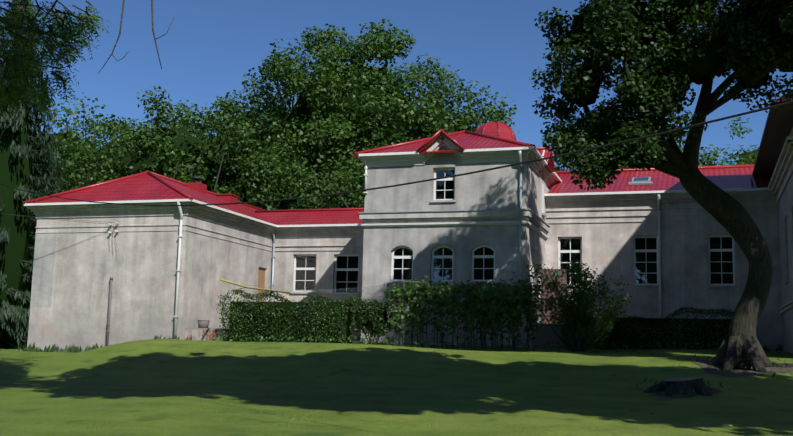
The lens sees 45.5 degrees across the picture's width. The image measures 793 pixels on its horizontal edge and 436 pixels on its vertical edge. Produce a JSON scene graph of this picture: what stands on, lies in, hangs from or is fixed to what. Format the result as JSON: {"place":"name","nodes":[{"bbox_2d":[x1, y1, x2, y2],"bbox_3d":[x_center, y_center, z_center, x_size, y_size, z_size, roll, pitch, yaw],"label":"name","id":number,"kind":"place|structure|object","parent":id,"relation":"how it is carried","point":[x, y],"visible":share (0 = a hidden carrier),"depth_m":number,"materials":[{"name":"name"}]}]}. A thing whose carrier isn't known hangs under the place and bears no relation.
{"place":"outdoors","nodes":[
{"label":"outdoors","id":0,"kind":"place"},
{"bbox_2d":[0,0,109,123],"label":"ash tree","id":1,"kind":"object","parent":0,"point":[18,91],"depth_m":19.31,"materials":[{"name":"green plant"}]},
{"bbox_2d":[51,114,216,155],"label":"tree","id":2,"kind":"object","parent":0,"point":[95,125],"depth_m":72.73,"materials":[{"name":"green plant"}]},
{"bbox_2d":[98,0,173,73],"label":"bare branches","id":3,"kind":"object","parent":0,"point":[152,31],"visible":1,"depth_m":8.88,"materials":[{"name":"brown plant"}]},
{"bbox_2d":[161,99,287,205],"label":"tree","id":4,"kind":"object","parent":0,"point":[233,114],"depth_m":64.46,"materials":[{"name":"green plant"}]},
{"bbox_2d":[199,93,297,142],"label":"tree","id":5,"kind":"object","parent":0,"point":[220,99],"depth_m":81.31,"materials":[{"name":"green plant"}]},
{"bbox_2d":[0,339,792,435],"bbox_3d":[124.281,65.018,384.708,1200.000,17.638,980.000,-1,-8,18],"label":"lawn ground","id":6,"kind":"structure","parent":0,"point":[165,387],"depth_m":19.68,"materials":[{"name":"green plant"}]},
{"bbox_2d":[3,257,33,348],"bbox_3d":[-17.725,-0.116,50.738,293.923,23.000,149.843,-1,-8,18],"label":"park tree","id":7,"kind":"object","parent":6,"relation":"on","point":[6,345],"depth_m":50.66,"materials":[{"name":"green plant"}]},
{"bbox_2d":[0,0,71,348],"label":"spruce tree","id":8,"kind":"object","parent":6,"relation":"on","point":[14,172],"depth_m":45.18,"materials":[{"name":"green plant"}]},
{"bbox_2d":[31,91,131,246],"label":"tree","id":9,"kind":"object","parent":6,"relation":"on","point":[66,155],"depth_m":61.44,"materials":[{"name":"green plant"}]},
{"bbox_2d":[30,86,281,238],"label":"tree","id":10,"kind":"object","parent":6,"relation":"on","point":[100,161],"depth_m":54.51,"materials":[{"name":"green plant"}]},
{"bbox_2d":[185,320,228,340],"bbox_3d":[-6.498,4.135,33.119,1.500,1.080,1.000,-1,-8,18],"label":"brick step","id":11,"kind":"object","parent":6,"relation":"on","point":[201,329],"visible":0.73,"depth_m":32.70,"materials":[{"name":"grey brick"}]},
{"bbox_2d":[216,289,362,342],"bbox_3d":[-3.654,3.337,31.864,5.115,1.908,1.332,-1,-8,18],"label":"clipped hedge","id":12,"kind":"object","parent":6,"relation":"on","point":[289,305],"depth_m":31.67,"materials":[{"name":"green plant"}]},
{"bbox_2d":[240,149,356,209],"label":"tree","id":13,"kind":"object","parent":6,"relation":"on","point":[289,171],"depth_m":55.24,"materials":[{"name":"green plant"}]},
{"bbox_2d":[290,161,364,208],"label":"tree","id":14,"kind":"object","parent":6,"relation":"on","point":[342,183],"depth_m":51.61,"materials":[{"name":"green plant"}]},
{"bbox_2d":[213,18,464,207],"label":"tree","id":15,"kind":"object","parent":6,"relation":"on","point":[288,75],"depth_m":60.18,"materials":[{"name":"green plant"}]},
{"bbox_2d":[220,278,479,344],"bbox_3d":[-1.108,3.549,33.569,9.847,2.470,5.207,2,-8,-5],"label":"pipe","id":16,"kind":"object","parent":6,"relation":"on","point":[288,292],"visible":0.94,"depth_m":33.14,"materials":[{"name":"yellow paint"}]},
{"bbox_2d":[348,296,392,344],"bbox_3d":[-0.843,3.397,31.109,1.589,1.666,1.493,-1,-8,18],"label":"round bush","id":17,"kind":"object","parent":6,"relation":"on","point":[362,310],"depth_m":30.88,"materials":[{"name":"green plant"}]},
{"bbox_2d":[17,103,792,353],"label":"building","id":18,"kind":"structure","parent":6,"relation":"on","point":[165,269],"depth_m":33.77,"materials":[{"name":"paint"}]},
{"bbox_2d":[32,174,191,202],"bbox_3d":[-10.024,-1.126,35.227,7.020,0.050,3.074,-1,22,18],"label":"roof","id":19,"kind":"object","parent":18,"relation":"on","point":[145,187],"visible":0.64,"depth_m":34.80,"materials":[{"name":"tile"}]},
{"bbox_2d":[23,202,268,225],"bbox_3d":[-9.628,-0.160,42.108,3.833,0.050,16.160,-25,-15,13],"label":"gutter","id":20,"kind":"object","parent":18,"relation":"on","point":[139,203],"visible":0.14,"depth_m":38.77,"materials":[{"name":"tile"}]},
{"bbox_2d":[160,177,272,223],"bbox_3d":[-6.306,-0.227,41.041,3.833,0.050,16.160,24,0,20],"label":"roof","id":21,"kind":"object","parent":18,"relation":"on","point":[208,198],"visible":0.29,"depth_m":38.06,"materials":[{"name":"tile"}]},
{"bbox_2d":[257,210,363,226],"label":"roof","id":22,"kind":"object","parent":18,"relation":"on","point":[315,217],"visible":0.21,"depth_m":40.13,"materials":[{"name":"tile"}]},
{"bbox_2d":[23,93,754,213],"bbox_3d":[0.522,-3.094,36.314,23.685,6.237,16.207,-3,-9,30],"label":"roof","id":23,"kind":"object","parent":18,"relation":"on","point":[501,131],"visible":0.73,"depth_m":37.23,"materials":[{"name":"red paint"}]},
{"bbox_2d":[0,101,792,253],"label":"cables","id":24,"kind":"object","parent":18,"relation":"attached to","point":[690,126],"visible":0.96,"depth_m":11.77,"materials":[{"name":"black plastic"}]},
{"bbox_2d":[419,132,444,151],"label":"trim","id":25,"kind":"structure","parent":18,"relation":"on","point":[431,142],"depth_m":33.01,"materials":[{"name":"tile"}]},
{"bbox_2d":[356,133,526,155],"bbox_3d":[2.108,-2.771,34.543,6.440,0.050,3.746,-1,15,18],"label":"roof","id":26,"kind":"object","parent":18,"relation":"on","point":[467,141],"visible":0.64,"depth_m":33.82,"materials":[{"name":"tile"}]},
{"bbox_2d":[538,149,547,157],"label":"roof","id":27,"kind":"structure","parent":18,"relation":"on","point":[545,153],"depth_m":35.10,"materials":[{"name":"tile"}]},
{"bbox_2d":[543,165,552,172],"bbox_3d":[4.212,-2.539,35.844,3.536,0.050,7.270,25,0,20],"label":"roof","id":28,"kind":"object","parent":18,"relation":"on","point":[548,168],"visible":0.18,"depth_m":35.36,"materials":[{"name":"tile"}]},
{"bbox_2d":[548,154,553,171],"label":"roof","id":29,"kind":"structure","parent":18,"relation":"on","point":[550,163],"depth_m":35.71,"materials":[{"name":"tile"}]},
{"bbox_2d":[547,167,771,193],"bbox_3d":[10.204,-1.445,36.410,8.200,0.050,4.041,-1,13,18],"label":"roof","id":30,"kind":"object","parent":18,"relation":"on","point":[726,178],"visible":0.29,"depth_m":35.99,"materials":[{"name":"tile"}]},
{"bbox_2d":[771,91,792,103],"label":"roof","id":31,"kind":"object","parent":18,"relation":"on","point":[784,100],"visible":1,"depth_m":25.70,"materials":[{"name":"tile"}]},
{"bbox_2d":[18,334,791,396],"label":"grass tufts","id":32,"kind":"object","parent":6,"relation":"on","point":[72,348],"visible":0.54,"depth_m":32.45,"materials":[{"name":"green plant"}]},
{"bbox_2d":[40,343,792,397],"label":"lawn soil patches","id":33,"kind":"object","parent":6,"relation":"on","point":[779,367],"visible":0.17,"depth_m":22.83,"materials":[{"name":"brown soil"}]},
{"bbox_2d":[367,73,519,147],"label":"linden tree","id":34,"kind":"object","parent":6,"relation":"on","point":[461,122],"depth_m":57.34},
{"bbox_2d":[383,271,546,350],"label":"hedge leafy shoots","id":35,"kind":"object","parent":6,"relation":"on","point":[504,303],"depth_m":29.97,"materials":[{"name":"green plant"}]},
{"bbox_2d":[202,334,767,351],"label":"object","id":36,"kind":"object","parent":6,"relation":"on","point":[459,346],"visible":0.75,"depth_m":30.68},
{"bbox_2d":[526,255,631,350],"bbox_3d":[5.967,2.816,31.191,3.246,3.250,2.434,3,-8,-10],"label":"tall shrub","id":37,"kind":"object","parent":6,"relation":"on","point":[575,296],"depth_m":31.01,"materials":[{"name":"green plant"}]},
{"bbox_2d":[549,144,683,170],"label":"tree","id":38,"kind":"object","parent":6,"relation":"on","point":[558,168],"depth_m":64.76,"materials":[{"name":"green plant"}]},
{"bbox_2d":[562,305,733,349],"bbox_3d":[8.664,3.702,32.047,6.026,1.688,1.357,-1,-8,18],"label":"clipped hedge","id":39,"kind":"object","parent":6,"relation":"on","point":[653,323],"depth_m":31.74,"materials":[{"name":"green plant"}]},
{"bbox_2d":[557,110,743,170],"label":"tree","id":40,"kind":"object","parent":6,"relation":"on","point":[703,161],"depth_m":54.00,"materials":[{"name":"green plant"}]},
{"bbox_2d":[529,0,792,371],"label":"leaning maple tree","id":41,"kind":"object","parent":6,"relation":"on","point":[735,26],"depth_m":23.82,"materials":[{"name":"green plant"}]},
{"bbox_2d":[643,377,714,395],"bbox_3d":[6.095,3.653,20.210,1.765,0.493,1.667,-1,-8,18],"label":"tree stump","id":42,"kind":"object","parent":6,"relation":"on","point":[673,386],"visible":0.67,"depth_m":19.86,"materials":[{"name":"brown wood"}]},
{"bbox_2d":[698,117,758,164],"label":"larch tree","id":43,"kind":"object","parent":6,"relation":"on","point":[744,156],"depth_m":56.30,"materials":[{"name":"green plant"}]},
{"bbox_2d":[0,0,792,170],"label":"sky","id":44,"kind":"structure","parent":0,"point":[206,51],"materials":[{"name":"blue"}]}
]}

